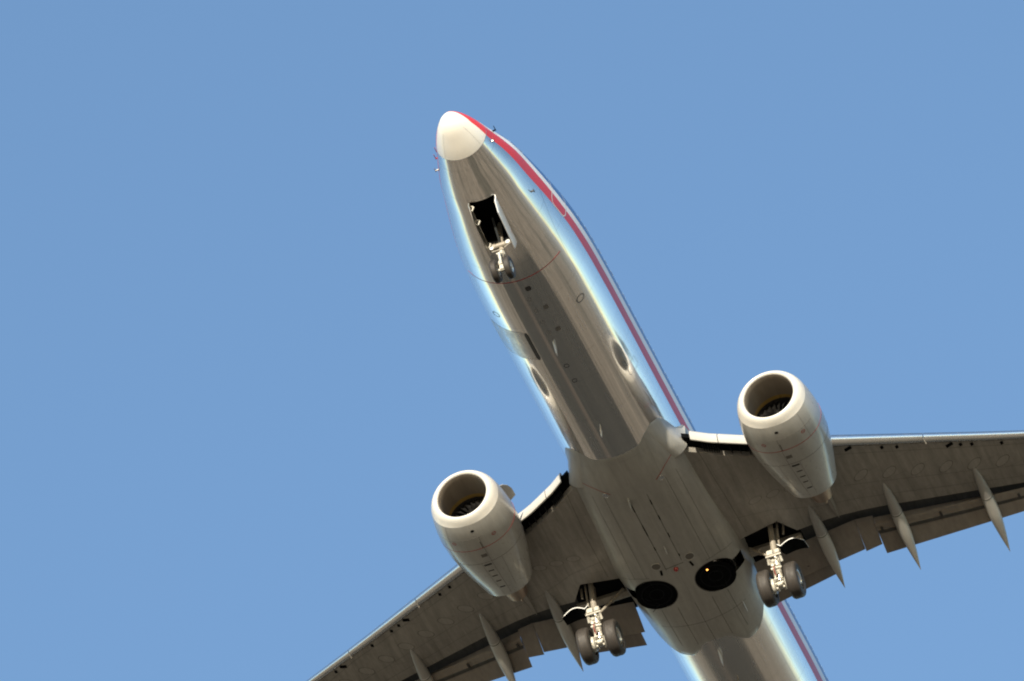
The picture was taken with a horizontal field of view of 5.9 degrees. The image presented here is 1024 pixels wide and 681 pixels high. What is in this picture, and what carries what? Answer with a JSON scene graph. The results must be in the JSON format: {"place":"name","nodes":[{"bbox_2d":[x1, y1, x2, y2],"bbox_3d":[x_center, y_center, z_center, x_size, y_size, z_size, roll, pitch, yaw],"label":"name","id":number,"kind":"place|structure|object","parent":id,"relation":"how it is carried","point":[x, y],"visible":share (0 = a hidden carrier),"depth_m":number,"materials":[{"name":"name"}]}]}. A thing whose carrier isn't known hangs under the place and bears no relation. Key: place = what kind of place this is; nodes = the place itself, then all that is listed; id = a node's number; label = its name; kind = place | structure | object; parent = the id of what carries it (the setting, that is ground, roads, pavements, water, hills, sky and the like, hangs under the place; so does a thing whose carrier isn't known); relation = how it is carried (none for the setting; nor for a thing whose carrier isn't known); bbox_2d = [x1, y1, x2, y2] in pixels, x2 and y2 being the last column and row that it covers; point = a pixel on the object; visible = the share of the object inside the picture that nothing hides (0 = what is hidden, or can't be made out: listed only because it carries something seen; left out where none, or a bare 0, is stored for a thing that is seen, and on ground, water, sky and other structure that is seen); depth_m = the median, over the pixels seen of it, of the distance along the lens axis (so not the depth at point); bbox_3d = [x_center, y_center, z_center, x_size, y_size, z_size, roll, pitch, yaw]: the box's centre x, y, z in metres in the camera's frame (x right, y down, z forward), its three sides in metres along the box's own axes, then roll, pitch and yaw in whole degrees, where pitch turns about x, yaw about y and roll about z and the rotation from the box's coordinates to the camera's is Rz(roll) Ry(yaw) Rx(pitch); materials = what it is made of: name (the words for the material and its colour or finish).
{"place":"outdoors","nodes":[
{"label":"outdoors","id":0,"kind":"place"},
{"bbox_2d":[0,0,1023,680],"label":"sky","id":1,"kind":"structure","parent":0,"point":[249,345],"materials":[{"name":"blue"}]},
{"bbox_2d":[307,111,1023,680],"bbox_3d":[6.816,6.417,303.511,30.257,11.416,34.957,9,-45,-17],"label":"airliner","id":2,"kind":"object","parent":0,"point":[707,553],"visible":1,"depth_m":296.86,"materials":[{"name":"metal"}]},
{"bbox_2d":[468,203,491,256],"bbox_3d":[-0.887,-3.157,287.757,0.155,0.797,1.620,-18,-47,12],"label":"nose gear door","id":3,"kind":"structure","parent":2,"relation":"in","point":[476,223],"depth_m":287.74,"materials":[{"name":"metal"}]},
{"bbox_2d":[494,195,516,247],"bbox_3d":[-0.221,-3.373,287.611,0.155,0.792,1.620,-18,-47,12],"label":"nose gear door","id":4,"kind":"structure","parent":2,"relation":"in","point":[499,209],"depth_m":287.53,"materials":[{"name":"paint"}]},
{"bbox_2d":[491,320,537,359],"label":"cargo door","id":5,"kind":"structure","parent":2,"relation":"in","point":[516,342],"depth_m":291.49,"materials":[{"name":"metal"}]},
{"bbox_2d":[547,178,565,215],"bbox_3d":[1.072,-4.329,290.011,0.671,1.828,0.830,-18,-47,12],"label":"entry door","id":6,"kind":"structure","parent":2,"relation":"in","point":[547,178],"depth_m":289.58,"materials":[{"name":"white paint"}]},
{"bbox_2d":[562,605,590,624],"bbox_3d":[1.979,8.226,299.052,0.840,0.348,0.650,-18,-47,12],"label":"main gear door","id":7,"kind":"structure","parent":2,"relation":"in","point":[577,613],"depth_m":299.06,"materials":[{"name":"white paint"}]},
{"bbox_2d":[777,537,808,554],"bbox_3d":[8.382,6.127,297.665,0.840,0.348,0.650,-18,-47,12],"label":"main gear door","id":8,"kind":"structure","parent":2,"relation":"in","point":[790,545],"depth_m":297.68,"materials":[{"name":"white paint"}]}
]}

